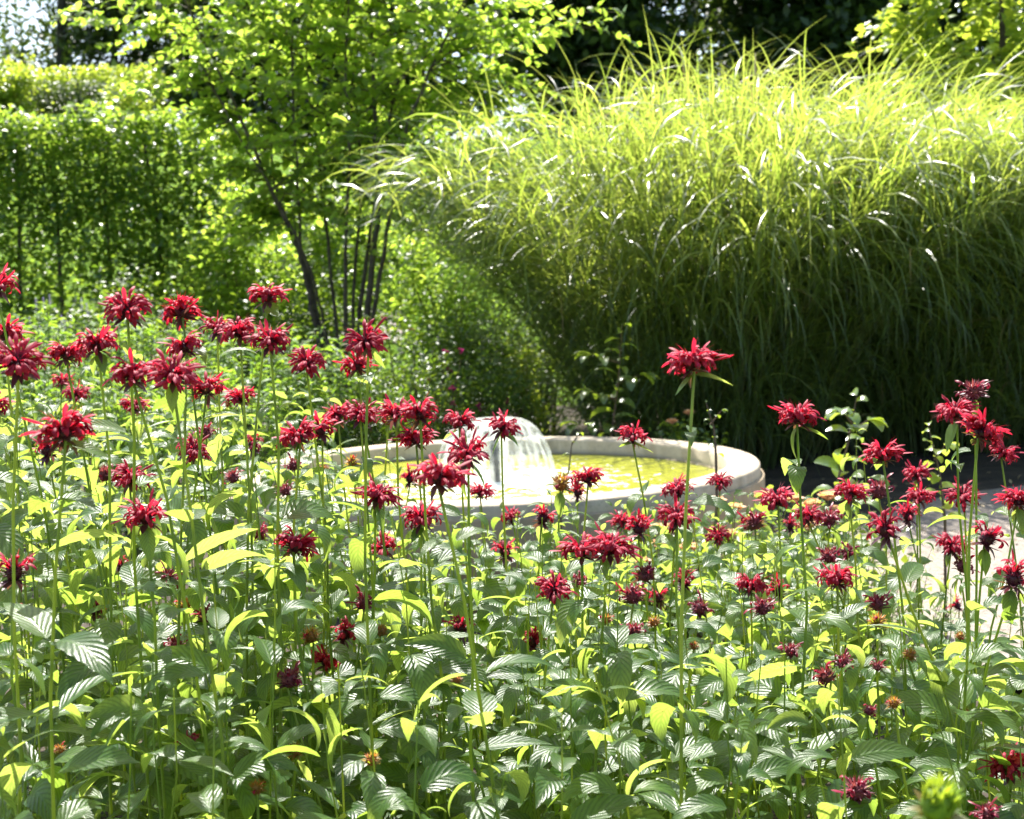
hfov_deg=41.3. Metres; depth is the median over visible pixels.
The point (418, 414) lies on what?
bee balm
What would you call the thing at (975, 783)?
bee balm shoot
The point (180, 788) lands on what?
bee balm
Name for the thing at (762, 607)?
bee balm
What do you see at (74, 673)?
bee balm
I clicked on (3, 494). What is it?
bee balm shoot
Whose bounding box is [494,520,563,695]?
bee balm shoot
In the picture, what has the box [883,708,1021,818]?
bee balm shoot
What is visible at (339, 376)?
hyssop plant
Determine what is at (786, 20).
background tree
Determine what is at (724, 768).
bee balm shoot
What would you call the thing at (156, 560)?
bee balm shoot
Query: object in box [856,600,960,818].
bee balm shoot
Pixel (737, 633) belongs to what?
bee balm shoot
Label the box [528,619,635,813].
bee balm shoot
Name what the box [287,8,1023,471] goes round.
ornamental grass
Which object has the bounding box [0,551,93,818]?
bee balm
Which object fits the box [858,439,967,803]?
bee balm
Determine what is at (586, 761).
bee balm shoot
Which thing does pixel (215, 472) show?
bee balm shoot
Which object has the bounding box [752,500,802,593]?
bee balm shoot
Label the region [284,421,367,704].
bee balm shoot
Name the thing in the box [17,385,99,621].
bee balm shoot
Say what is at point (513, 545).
bee balm shoot
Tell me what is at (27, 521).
bee balm shoot
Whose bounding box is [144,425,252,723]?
bee balm shoot
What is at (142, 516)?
bee balm
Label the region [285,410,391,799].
bee balm
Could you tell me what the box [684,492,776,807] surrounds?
bee balm shoot
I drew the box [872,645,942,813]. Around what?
bee balm shoot
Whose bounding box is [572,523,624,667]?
bee balm shoot
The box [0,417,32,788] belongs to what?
bee balm shoot
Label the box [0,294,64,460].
hyssop plant
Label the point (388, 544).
bee balm
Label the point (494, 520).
bee balm shoot
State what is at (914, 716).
bee balm shoot
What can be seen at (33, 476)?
bee balm shoot
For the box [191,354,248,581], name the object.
bee balm shoot
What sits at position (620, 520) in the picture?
bee balm
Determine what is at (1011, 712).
bee balm shoot
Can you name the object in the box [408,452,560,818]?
bee balm
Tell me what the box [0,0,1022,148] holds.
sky
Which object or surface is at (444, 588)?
bee balm shoot
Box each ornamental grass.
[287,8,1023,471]
[861,82,1023,444]
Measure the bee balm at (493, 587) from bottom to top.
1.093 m
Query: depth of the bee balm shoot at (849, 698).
2.33 m
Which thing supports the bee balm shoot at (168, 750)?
on the planting bed
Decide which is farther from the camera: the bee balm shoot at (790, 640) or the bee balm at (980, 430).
the bee balm shoot at (790, 640)
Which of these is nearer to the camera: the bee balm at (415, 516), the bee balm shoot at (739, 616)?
the bee balm at (415, 516)
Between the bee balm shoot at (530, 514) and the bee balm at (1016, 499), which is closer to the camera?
the bee balm at (1016, 499)
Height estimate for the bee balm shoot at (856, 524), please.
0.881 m
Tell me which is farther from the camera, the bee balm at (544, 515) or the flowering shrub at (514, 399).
the flowering shrub at (514, 399)
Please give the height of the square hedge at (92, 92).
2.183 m
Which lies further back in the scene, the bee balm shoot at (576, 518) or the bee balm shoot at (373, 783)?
the bee balm shoot at (576, 518)
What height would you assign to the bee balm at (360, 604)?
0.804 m
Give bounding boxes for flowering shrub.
[291,352,420,450]
[325,298,464,442]
[377,320,522,443]
[430,344,562,438]
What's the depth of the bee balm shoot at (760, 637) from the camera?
2.50 m
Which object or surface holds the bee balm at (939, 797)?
on the planting bed
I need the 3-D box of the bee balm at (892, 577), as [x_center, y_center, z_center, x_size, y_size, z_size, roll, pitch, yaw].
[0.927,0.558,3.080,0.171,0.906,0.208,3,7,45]
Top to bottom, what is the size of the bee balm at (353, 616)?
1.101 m
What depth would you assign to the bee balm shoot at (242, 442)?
3.55 m
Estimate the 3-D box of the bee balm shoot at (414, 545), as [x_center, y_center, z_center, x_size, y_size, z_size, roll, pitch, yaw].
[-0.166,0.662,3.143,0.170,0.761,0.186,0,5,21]
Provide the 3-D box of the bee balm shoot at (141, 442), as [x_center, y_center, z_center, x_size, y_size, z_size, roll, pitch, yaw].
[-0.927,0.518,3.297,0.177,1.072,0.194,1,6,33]
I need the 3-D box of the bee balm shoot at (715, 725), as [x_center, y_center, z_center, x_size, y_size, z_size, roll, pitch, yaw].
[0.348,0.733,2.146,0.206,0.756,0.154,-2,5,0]
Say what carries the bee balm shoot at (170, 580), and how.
on the planting bed
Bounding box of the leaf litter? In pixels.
[770,472,1023,634]
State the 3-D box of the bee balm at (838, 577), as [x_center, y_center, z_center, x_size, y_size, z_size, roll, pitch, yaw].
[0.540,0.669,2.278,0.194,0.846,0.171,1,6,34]
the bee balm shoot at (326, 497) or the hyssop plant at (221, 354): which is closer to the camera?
the bee balm shoot at (326, 497)
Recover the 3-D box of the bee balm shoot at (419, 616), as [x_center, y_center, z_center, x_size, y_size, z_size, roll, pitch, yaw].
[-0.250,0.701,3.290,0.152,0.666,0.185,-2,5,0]
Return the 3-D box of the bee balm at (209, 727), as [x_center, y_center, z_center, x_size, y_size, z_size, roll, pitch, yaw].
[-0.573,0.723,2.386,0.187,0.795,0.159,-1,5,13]
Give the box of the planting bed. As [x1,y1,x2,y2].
[0,405,1023,818]
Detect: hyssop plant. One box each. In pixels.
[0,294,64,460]
[0,298,111,527]
[0,306,52,509]
[0,348,95,547]
[38,304,123,492]
[73,321,169,531]
[74,355,194,562]
[107,312,201,498]
[135,329,237,529]
[174,311,246,491]
[182,364,290,548]
[205,327,301,466]
[245,321,331,456]
[281,336,381,450]
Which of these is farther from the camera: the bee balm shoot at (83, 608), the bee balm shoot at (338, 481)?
the bee balm shoot at (338, 481)
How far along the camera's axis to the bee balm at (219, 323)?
2.58 m
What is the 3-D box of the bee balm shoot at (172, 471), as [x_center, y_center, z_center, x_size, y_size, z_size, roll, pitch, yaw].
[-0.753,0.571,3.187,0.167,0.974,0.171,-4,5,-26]
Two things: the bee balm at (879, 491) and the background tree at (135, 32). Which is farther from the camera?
the background tree at (135, 32)
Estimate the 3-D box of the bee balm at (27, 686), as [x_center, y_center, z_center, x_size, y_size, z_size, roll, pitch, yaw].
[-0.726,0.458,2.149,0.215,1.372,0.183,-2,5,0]
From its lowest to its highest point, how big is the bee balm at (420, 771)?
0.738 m
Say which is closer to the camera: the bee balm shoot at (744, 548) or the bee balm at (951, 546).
the bee balm at (951, 546)
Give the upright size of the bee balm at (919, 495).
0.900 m
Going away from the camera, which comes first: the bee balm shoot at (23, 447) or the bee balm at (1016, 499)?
the bee balm at (1016, 499)
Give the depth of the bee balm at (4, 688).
2.35 m
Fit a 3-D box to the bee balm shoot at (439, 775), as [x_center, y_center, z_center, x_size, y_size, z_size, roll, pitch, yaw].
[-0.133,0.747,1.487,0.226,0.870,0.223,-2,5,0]
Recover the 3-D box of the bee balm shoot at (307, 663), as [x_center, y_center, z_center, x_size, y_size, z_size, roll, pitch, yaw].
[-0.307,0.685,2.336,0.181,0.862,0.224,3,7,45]
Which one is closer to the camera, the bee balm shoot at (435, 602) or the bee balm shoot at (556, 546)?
the bee balm shoot at (435, 602)
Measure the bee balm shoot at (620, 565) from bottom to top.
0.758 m
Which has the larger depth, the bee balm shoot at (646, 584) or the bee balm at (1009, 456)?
the bee balm shoot at (646, 584)
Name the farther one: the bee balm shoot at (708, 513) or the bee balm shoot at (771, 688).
the bee balm shoot at (708, 513)
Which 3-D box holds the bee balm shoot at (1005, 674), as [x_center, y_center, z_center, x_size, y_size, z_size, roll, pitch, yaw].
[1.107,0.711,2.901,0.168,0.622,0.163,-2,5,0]
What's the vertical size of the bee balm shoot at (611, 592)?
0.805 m
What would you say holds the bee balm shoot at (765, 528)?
on the planting bed
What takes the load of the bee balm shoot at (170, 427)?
on the planting bed
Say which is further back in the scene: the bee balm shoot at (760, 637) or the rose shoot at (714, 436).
the rose shoot at (714, 436)
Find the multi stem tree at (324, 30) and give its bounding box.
[50,0,641,443]
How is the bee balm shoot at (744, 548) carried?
on the planting bed
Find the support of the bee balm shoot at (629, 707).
on the planting bed
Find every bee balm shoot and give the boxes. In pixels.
[0,383,90,807]
[0,384,53,732]
[0,389,29,677]
[0,399,58,749]
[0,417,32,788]
[0,417,87,818]
[0,418,70,810]
[0,421,33,655]
[0,441,80,805]
[0,444,92,782]
[0,448,57,807]
[0,453,27,782]
[0,499,47,764]
[0,511,29,677]
[0,515,70,816]
[0,640,114,814]
[0,649,96,818]
[0,726,52,818]
[0,735,16,816]
[1,378,44,632]
[7,486,75,786]
[10,399,56,687]
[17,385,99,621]
[19,366,66,676]
[22,448,115,795]
[25,469,67,671]
[26,399,88,747]
[26,419,64,670]
[27,449,107,798]
[29,409,148,818]
[37,502,115,818]
[38,451,97,733]
[50,390,146,699]
[56,503,194,818]
[57,357,120,628]
[57,370,123,630]
[60,407,123,666]
[60,453,128,818]
[61,417,145,818]
[75,572,201,818]
[83,503,177,818]
[85,377,151,677]
[85,649,218,818]
[87,391,126,692]
[88,443,157,719]
[90,683,157,818]
[93,388,148,627]
[99,421,198,818]
[104,443,179,799]
[105,406,165,678]
[112,378,179,706]
[115,355,172,625]
[126,377,177,676]
[127,550,282,818]
[131,397,180,681]
[132,409,181,680]
[132,454,232,713]
[134,680,233,818]
[142,380,210,596]
[142,436,222,629]
[143,568,276,816]
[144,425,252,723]
[152,364,218,715]
[155,456,217,728]
[162,385,208,636]
[169,397,283,792]
[174,395,225,679]
[175,381,238,793]
[186,710,271,818]
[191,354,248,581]
[192,390,249,728]
[195,398,280,749]
[196,653,292,818]
[202,418,252,726]
[210,401,280,706]
[217,405,273,725]
[219,486,326,814]
[220,464,308,815]
[220,471,272,749]
[221,540,323,818]
[228,614,326,818]
[232,407,297,647]
[237,464,283,663]
[240,476,330,741]
[245,391,307,664]
[245,534,339,797]
[248,516,335,818]
[256,442,351,777]
[256,569,360,813]
[257,456,332,723]
[260,678,337,818]
[261,386,310,731]
[264,424,323,675]
[266,489,353,797]
[280,381,330,620]
[282,419,364,704]
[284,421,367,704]
[294,439,343,688]
[295,375,355,643]
[296,663,386,818]
[300,513,363,813]
[305,386,356,689]
[308,439,353,631]
[311,465,358,737]
[327,471,382,704]
[328,654,434,818]
[332,462,396,787]
[332,521,390,736]
[342,495,390,726]
[343,631,431,818]
[354,506,479,818]
[361,517,423,713]
[366,657,458,818]
[367,446,414,735]
[367,488,412,674]
[367,693,483,818]
[371,466,401,580]
[372,555,463,818]
[385,497,429,707]
[385,622,488,813]
[387,567,427,632]
[387,572,467,802]
[394,537,451,811]
[395,553,468,811]
[396,795,443,818]
[401,509,444,651]
[409,531,467,743]
[412,497,449,707]
[422,521,488,803]
[426,561,479,737]
[427,524,474,761]
[430,548,480,750]
[434,532,467,616]
[437,507,478,635]
[438,512,510,758]
[447,512,529,791]
[454,531,494,642]
[462,506,519,787]
[465,525,504,679]
[467,537,528,752]
[468,569,551,786]
[476,536,546,684]
[477,605,568,818]
[479,639,568,818]
[481,530,555,809]
[482,763,533,818]
[484,502,526,678]
[487,577,579,818]
[492,512,551,810]
[493,566,554,818]
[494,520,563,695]
[497,510,547,634]
[497,519,586,810]
[502,543,546,783]
[503,541,554,706]
[505,504,556,635]
[505,517,563,668]
[513,580,603,784]
[515,546,534,599]
[517,689,644,818]
[521,523,574,665]
[522,603,618,810]
[523,490,579,686]
[523,542,572,708]
[524,522,574,634]
[526,515,571,668]
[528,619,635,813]
[531,516,621,815]
[542,559,624,771]
[547,580,693,818]
[548,513,591,668]
[553,501,624,707]
[554,578,664,818]
[556,662,682,818]
[558,521,623,752]
[570,604,660,816]
[571,587,623,771]
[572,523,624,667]
[576,559,639,777]
[577,563,654,807]
[592,532,642,726]
[593,644,675,818]
[595,500,648,615]
[603,540,671,777]
[605,582,668,779]
[610,554,666,763]
[613,648,713,818]
[618,511,674,616]
[620,504,653,614]
[621,495,669,602]
[635,506,678,646]
[641,579,712,790]
[641,617,736,818]
[643,533,684,640]
[644,499,694,647]
[644,598,728,808]
[652,544,723,710]
[653,559,737,762]
[664,493,716,706]
[672,718,768,818]
[673,522,707,640]
[678,510,732,789]
[681,516,743,650]
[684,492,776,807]
[684,549,745,807]
[685,644,776,818]
[688,543,749,727]
[693,513,731,667]
[696,516,755,763]
[699,502,758,720]
[701,569,750,818]
[701,643,770,818]
[705,534,790,815]
[708,589,792,818]
[713,505,775,713]
[713,549,781,781]
[719,539,801,811]
[720,502,777,610]
[723,641,804,818]
[725,542,822,811]
[727,493,784,710]
[729,514,782,659]
[730,605,841,817]
[737,582,830,818]
[738,507,815,818]
[747,531,849,818]
[749,536,804,653]
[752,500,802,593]
[753,531,799,673]
[760,687,877,816]
[775,533,822,709]
[779,526,833,668]
[780,494,832,775]
[785,550,833,730]
[786,499,858,686]
[786,663,921,818]
[800,545,869,771]
[802,591,889,818]
[803,524,849,657]
[803,586,882,788]
[806,504,882,736]
[815,545,876,778]
[818,555,899,791]
[818,582,870,715]
[820,506,879,632]
[830,518,874,642]
[837,428,888,667]
[845,546,879,750]
[849,446,896,643]
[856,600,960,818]
[861,602,930,813]
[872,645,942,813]
[883,584,978,792]
[883,633,952,795]
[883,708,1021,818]
[899,653,1004,818]
[907,608,984,790]
[919,582,986,792]
[930,632,1023,801]
[969,620,1018,696]
[969,633,1000,799]
[969,668,1023,799]
[976,601,1022,802]
[981,616,1023,752]
[984,629,1023,804]
[993,673,1023,802]
[993,691,1023,802]
[994,736,1023,742]
[996,606,1023,802]
[1000,716,1023,818]
[1004,656,1023,718]
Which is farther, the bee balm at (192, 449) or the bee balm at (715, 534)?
the bee balm at (715, 534)
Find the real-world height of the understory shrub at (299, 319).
1.798 m
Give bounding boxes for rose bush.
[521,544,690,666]
[599,522,753,657]
[642,409,728,445]
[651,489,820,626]
[735,485,915,624]
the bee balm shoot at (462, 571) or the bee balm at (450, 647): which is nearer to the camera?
the bee balm at (450, 647)
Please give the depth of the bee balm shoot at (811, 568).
3.20 m
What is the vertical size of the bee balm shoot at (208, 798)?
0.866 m
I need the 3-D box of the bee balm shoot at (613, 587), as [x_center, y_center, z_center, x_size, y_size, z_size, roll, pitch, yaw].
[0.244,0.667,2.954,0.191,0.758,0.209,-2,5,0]
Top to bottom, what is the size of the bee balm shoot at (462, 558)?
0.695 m
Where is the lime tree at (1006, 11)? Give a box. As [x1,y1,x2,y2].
[842,0,1023,144]
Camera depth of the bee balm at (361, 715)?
2.24 m
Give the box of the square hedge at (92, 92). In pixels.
[3,76,121,154]
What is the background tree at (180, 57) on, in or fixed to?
on the ground at (276, 158)
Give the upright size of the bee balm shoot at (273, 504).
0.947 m
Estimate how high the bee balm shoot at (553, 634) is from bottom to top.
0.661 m
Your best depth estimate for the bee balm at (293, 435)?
2.12 m
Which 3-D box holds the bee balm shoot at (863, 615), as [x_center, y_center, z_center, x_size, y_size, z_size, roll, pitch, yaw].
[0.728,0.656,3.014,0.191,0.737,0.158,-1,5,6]
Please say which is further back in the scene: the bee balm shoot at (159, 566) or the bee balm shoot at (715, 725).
the bee balm shoot at (159, 566)
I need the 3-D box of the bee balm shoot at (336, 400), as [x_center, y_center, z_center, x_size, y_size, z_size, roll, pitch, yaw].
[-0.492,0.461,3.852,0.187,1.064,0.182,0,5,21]
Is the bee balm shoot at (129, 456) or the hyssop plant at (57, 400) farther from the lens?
the hyssop plant at (57, 400)
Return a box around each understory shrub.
[14,254,220,441]
[144,180,306,435]
[213,245,397,429]
[214,144,458,419]
[358,178,526,426]
[400,292,538,438]
[461,293,594,434]
[499,335,559,436]
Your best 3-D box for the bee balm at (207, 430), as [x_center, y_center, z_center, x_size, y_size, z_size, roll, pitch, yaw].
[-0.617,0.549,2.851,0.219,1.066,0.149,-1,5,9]
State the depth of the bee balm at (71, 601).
2.40 m
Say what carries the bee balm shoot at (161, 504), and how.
on the planting bed
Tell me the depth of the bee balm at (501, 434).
2.58 m
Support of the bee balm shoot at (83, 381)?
on the planting bed
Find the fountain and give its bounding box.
[227,417,765,622]
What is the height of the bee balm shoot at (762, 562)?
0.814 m
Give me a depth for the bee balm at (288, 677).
2.03 m
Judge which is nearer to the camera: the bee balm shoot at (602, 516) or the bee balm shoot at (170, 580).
the bee balm shoot at (170, 580)
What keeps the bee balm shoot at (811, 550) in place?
on the planting bed
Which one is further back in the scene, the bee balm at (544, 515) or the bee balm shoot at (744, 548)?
the bee balm shoot at (744, 548)
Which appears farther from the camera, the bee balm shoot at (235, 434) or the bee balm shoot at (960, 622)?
the bee balm shoot at (235, 434)
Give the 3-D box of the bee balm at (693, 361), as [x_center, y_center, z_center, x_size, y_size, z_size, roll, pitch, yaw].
[0.217,0.535,1.647,0.180,1.242,0.205,1,6,28]
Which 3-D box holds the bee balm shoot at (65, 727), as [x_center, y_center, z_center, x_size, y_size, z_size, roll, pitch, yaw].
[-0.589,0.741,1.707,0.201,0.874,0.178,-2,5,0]
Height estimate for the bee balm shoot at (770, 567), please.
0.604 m
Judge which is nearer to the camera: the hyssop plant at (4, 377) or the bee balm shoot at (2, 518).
the bee balm shoot at (2, 518)
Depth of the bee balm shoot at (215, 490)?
3.57 m
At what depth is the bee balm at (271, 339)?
2.04 m
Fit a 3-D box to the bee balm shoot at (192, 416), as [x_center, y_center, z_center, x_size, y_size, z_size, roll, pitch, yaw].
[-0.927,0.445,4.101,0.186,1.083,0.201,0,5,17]
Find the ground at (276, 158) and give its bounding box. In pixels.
[0,128,926,420]
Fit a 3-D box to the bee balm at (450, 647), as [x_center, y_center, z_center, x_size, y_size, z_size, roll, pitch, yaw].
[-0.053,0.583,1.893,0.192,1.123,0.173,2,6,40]
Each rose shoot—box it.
[554,422,592,528]
[558,323,659,436]
[704,400,727,634]
[811,387,887,546]
[922,421,967,638]
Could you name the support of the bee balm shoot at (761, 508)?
on the planting bed
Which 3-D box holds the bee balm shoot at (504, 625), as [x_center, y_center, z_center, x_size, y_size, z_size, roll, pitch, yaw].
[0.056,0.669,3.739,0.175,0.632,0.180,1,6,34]
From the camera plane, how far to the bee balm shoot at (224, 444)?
3.36 m
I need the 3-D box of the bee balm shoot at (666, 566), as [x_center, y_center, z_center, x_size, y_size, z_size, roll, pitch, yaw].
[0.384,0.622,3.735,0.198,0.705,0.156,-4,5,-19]
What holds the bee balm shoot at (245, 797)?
on the planting bed
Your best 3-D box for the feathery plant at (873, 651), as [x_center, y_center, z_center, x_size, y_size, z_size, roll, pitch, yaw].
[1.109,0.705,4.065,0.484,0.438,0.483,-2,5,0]
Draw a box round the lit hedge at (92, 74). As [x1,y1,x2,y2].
[0,62,168,151]
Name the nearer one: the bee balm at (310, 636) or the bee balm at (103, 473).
the bee balm at (310, 636)
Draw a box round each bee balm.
[0,262,115,806]
[0,313,99,809]
[0,333,81,818]
[0,391,76,790]
[0,403,142,818]
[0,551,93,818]
[0,603,56,810]
[23,438,137,810]
[33,372,92,719]
[35,379,98,735]
[46,340,170,814]
[47,285,195,818]
[54,741,93,818]
[57,324,171,817]
[70,464,139,811]
[81,601,112,785]
[92,487,222,818]
[99,394,186,722]
[102,348,264,814]
[102,459,197,818]
[116,555,180,743]
[117,560,209,817]
[126,330,231,818]
[129,371,235,816]
[136,348,298,818]
[142,626,201,818]
[148,292,274,816]
[159,432,260,815]
[161,602,238,814]
[162,311,252,754]
[163,422,263,816]
[164,597,213,817]
[171,730,202,812]
[191,282,302,818]
[203,313,304,810]
[206,432,282,734]
[221,386,309,795]
[221,467,272,732]
[230,318,342,818]
[232,415,343,818]
[248,778,267,818]
[249,480,315,731]
[249,660,347,814]
[253,525,354,802]
[254,521,338,815]
[263,742,311,818]
[268,626,360,800]
[280,452,344,725]
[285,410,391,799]
[287,344,376,801]
[310,644,340,783]
[311,400,387,786]
[313,396,424,818]
[313,464,387,710]
[321,584,392,810]
[323,316,432,818]
[325,455,388,735]
[325,615,379,767]
[328,351,424,728]
[334,472,419,818]
[338,750,382,818]
[339,623,396,814]
[346,393,474,795]
[353,416,423,799]
[362,463,432,678]
[366,499,489,818]
[367,530,443,717]
[378,395,502,818]
[384,421,501,818]
[390,687,463,818]
[404,427,549,818]
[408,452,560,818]
[427,408,522,813]
[430,612,519,811]
[439,672,509,797]
[463,480,535,784]
[466,538,520,753]
[475,408,543,812]
[495,569,589,817]
[499,505,546,646]
[509,504,574,809]
[517,531,626,818]
[523,626,551,813]
[524,472,594,810]
[530,465,631,814]
[534,521,650,818]
[552,482,611,707]
[560,568,646,807]
[579,582,662,794]
[590,509,634,715]
[599,612,667,818]
[611,420,708,768]
[612,508,688,810]
[620,621,691,818]
[622,558,672,816]
[625,338,737,813]
[625,615,700,817]
[632,491,726,818]
[643,473,724,780]
[645,568,719,754]
[648,588,668,701]
[649,589,723,818]
[651,641,716,815]
[688,471,735,723]
[702,523,747,788]
[707,572,803,812]
[724,510,801,791]
[734,399,864,818]
[736,483,837,818]
[743,594,828,818]
[743,642,835,818]
[745,659,853,818]
[758,573,794,818]
[780,512,820,709]
[783,562,871,778]
[785,502,869,786]
[790,501,895,793]
[794,543,889,806]
[798,539,869,777]
[804,647,876,818]
[808,478,916,785]
[830,611,912,818]
[832,774,874,818]
[836,704,926,818]
[844,655,909,818]
[850,473,930,737]
[856,481,954,786]
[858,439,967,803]
[860,695,911,818]
[861,590,920,818]
[865,506,1023,805]
[877,459,959,729]
[884,630,995,795]
[891,498,964,719]
[899,706,1009,803]
[902,408,1019,816]
[902,647,937,740]
[906,771,967,818]
[908,549,1023,818]
[913,394,1023,799]
[915,530,981,764]
[916,475,1023,787]
[931,555,1007,796]
[936,520,1019,803]
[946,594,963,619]
[951,378,1023,793]
[963,485,1023,798]
[968,797,1002,818]
[977,741,1023,818]
[987,440,1023,745]
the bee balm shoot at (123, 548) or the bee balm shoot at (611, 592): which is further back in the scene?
the bee balm shoot at (123, 548)
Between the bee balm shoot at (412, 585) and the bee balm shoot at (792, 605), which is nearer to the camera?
the bee balm shoot at (412, 585)
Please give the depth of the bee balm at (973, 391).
2.22 m
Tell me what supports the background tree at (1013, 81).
on the ground at (276, 158)
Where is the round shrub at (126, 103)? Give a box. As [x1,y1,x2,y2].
[98,79,163,181]
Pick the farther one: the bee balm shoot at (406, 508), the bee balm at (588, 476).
the bee balm shoot at (406, 508)
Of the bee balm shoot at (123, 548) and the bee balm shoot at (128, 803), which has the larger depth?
the bee balm shoot at (123, 548)
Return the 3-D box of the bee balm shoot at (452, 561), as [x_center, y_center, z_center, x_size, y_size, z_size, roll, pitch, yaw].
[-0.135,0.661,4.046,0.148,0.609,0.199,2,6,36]
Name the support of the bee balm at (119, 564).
on the planting bed
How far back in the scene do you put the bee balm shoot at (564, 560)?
3.51 m
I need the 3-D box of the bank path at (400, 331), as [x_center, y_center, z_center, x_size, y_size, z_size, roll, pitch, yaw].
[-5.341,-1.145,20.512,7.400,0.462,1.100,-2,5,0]
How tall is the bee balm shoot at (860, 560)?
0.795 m
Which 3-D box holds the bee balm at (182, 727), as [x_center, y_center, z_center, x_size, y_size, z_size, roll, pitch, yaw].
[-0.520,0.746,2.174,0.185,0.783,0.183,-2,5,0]
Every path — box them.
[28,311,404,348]
[729,485,1023,676]
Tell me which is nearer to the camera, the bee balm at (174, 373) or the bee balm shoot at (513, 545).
the bee balm at (174, 373)
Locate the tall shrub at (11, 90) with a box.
[0,53,54,157]
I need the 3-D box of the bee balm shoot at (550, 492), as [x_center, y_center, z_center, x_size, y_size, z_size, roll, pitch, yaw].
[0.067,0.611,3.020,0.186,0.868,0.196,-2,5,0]
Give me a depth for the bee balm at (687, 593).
2.96 m
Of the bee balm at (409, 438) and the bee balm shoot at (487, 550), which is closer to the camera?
the bee balm at (409, 438)
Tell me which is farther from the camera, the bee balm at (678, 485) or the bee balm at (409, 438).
the bee balm at (678, 485)
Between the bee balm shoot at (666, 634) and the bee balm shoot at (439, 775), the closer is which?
the bee balm shoot at (439, 775)
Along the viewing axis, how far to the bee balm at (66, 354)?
2.24 m
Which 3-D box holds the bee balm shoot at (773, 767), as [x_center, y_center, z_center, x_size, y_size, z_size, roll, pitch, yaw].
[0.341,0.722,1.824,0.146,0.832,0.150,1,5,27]
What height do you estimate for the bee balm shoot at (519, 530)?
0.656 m
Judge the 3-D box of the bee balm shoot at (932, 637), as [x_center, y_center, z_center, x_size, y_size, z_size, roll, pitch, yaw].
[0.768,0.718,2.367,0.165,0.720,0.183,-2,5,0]
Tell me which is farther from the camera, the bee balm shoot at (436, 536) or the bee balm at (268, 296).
the bee balm shoot at (436, 536)
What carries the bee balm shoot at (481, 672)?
on the planting bed
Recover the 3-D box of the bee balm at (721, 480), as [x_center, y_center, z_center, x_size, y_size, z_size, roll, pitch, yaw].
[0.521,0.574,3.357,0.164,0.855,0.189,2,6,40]
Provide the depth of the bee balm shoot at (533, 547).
3.82 m
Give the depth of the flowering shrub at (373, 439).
8.18 m
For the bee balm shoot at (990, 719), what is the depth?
1.86 m
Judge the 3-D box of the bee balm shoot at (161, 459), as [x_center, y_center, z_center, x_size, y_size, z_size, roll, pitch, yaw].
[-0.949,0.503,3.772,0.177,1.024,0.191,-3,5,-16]
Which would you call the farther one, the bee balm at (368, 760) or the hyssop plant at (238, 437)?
the hyssop plant at (238, 437)
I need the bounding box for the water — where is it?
[272,454,714,499]
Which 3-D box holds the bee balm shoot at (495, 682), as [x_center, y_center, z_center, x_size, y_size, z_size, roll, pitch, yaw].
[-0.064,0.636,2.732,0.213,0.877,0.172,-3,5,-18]
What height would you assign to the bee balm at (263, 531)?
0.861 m
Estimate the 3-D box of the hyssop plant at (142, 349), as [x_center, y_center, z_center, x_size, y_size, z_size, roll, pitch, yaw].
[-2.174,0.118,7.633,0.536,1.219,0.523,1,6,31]
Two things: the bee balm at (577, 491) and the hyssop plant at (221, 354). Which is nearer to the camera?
the bee balm at (577, 491)
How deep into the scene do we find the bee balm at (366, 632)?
1.96 m
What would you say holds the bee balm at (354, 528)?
on the planting bed
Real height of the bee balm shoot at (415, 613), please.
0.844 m
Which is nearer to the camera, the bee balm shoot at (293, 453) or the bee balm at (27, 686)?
the bee balm at (27, 686)
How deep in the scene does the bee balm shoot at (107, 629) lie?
1.98 m
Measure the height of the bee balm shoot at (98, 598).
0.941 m
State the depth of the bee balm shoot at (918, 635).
2.46 m
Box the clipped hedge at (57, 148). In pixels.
[0,99,261,420]
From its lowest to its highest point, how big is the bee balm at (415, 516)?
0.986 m
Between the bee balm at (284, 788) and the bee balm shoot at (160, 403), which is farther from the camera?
the bee balm shoot at (160, 403)
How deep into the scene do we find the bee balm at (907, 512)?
2.95 m
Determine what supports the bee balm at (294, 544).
on the planting bed
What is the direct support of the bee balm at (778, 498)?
on the planting bed
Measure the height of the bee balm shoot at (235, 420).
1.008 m
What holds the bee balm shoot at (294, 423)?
on the planting bed
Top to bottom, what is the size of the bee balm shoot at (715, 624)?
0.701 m
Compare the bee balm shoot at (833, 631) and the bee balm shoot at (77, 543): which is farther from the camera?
the bee balm shoot at (77, 543)
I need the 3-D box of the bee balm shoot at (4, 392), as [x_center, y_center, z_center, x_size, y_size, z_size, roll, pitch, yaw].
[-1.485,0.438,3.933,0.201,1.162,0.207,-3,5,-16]
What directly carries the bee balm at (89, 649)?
on the planting bed
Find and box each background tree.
[0,0,51,107]
[0,0,175,92]
[19,0,197,150]
[28,0,249,151]
[100,0,456,149]
[256,0,538,146]
[474,0,723,139]
[646,0,738,126]
[691,0,937,129]
[832,0,1023,126]
[947,7,1023,118]
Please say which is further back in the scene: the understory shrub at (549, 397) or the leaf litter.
the understory shrub at (549, 397)
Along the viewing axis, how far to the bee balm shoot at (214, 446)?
2.29 m

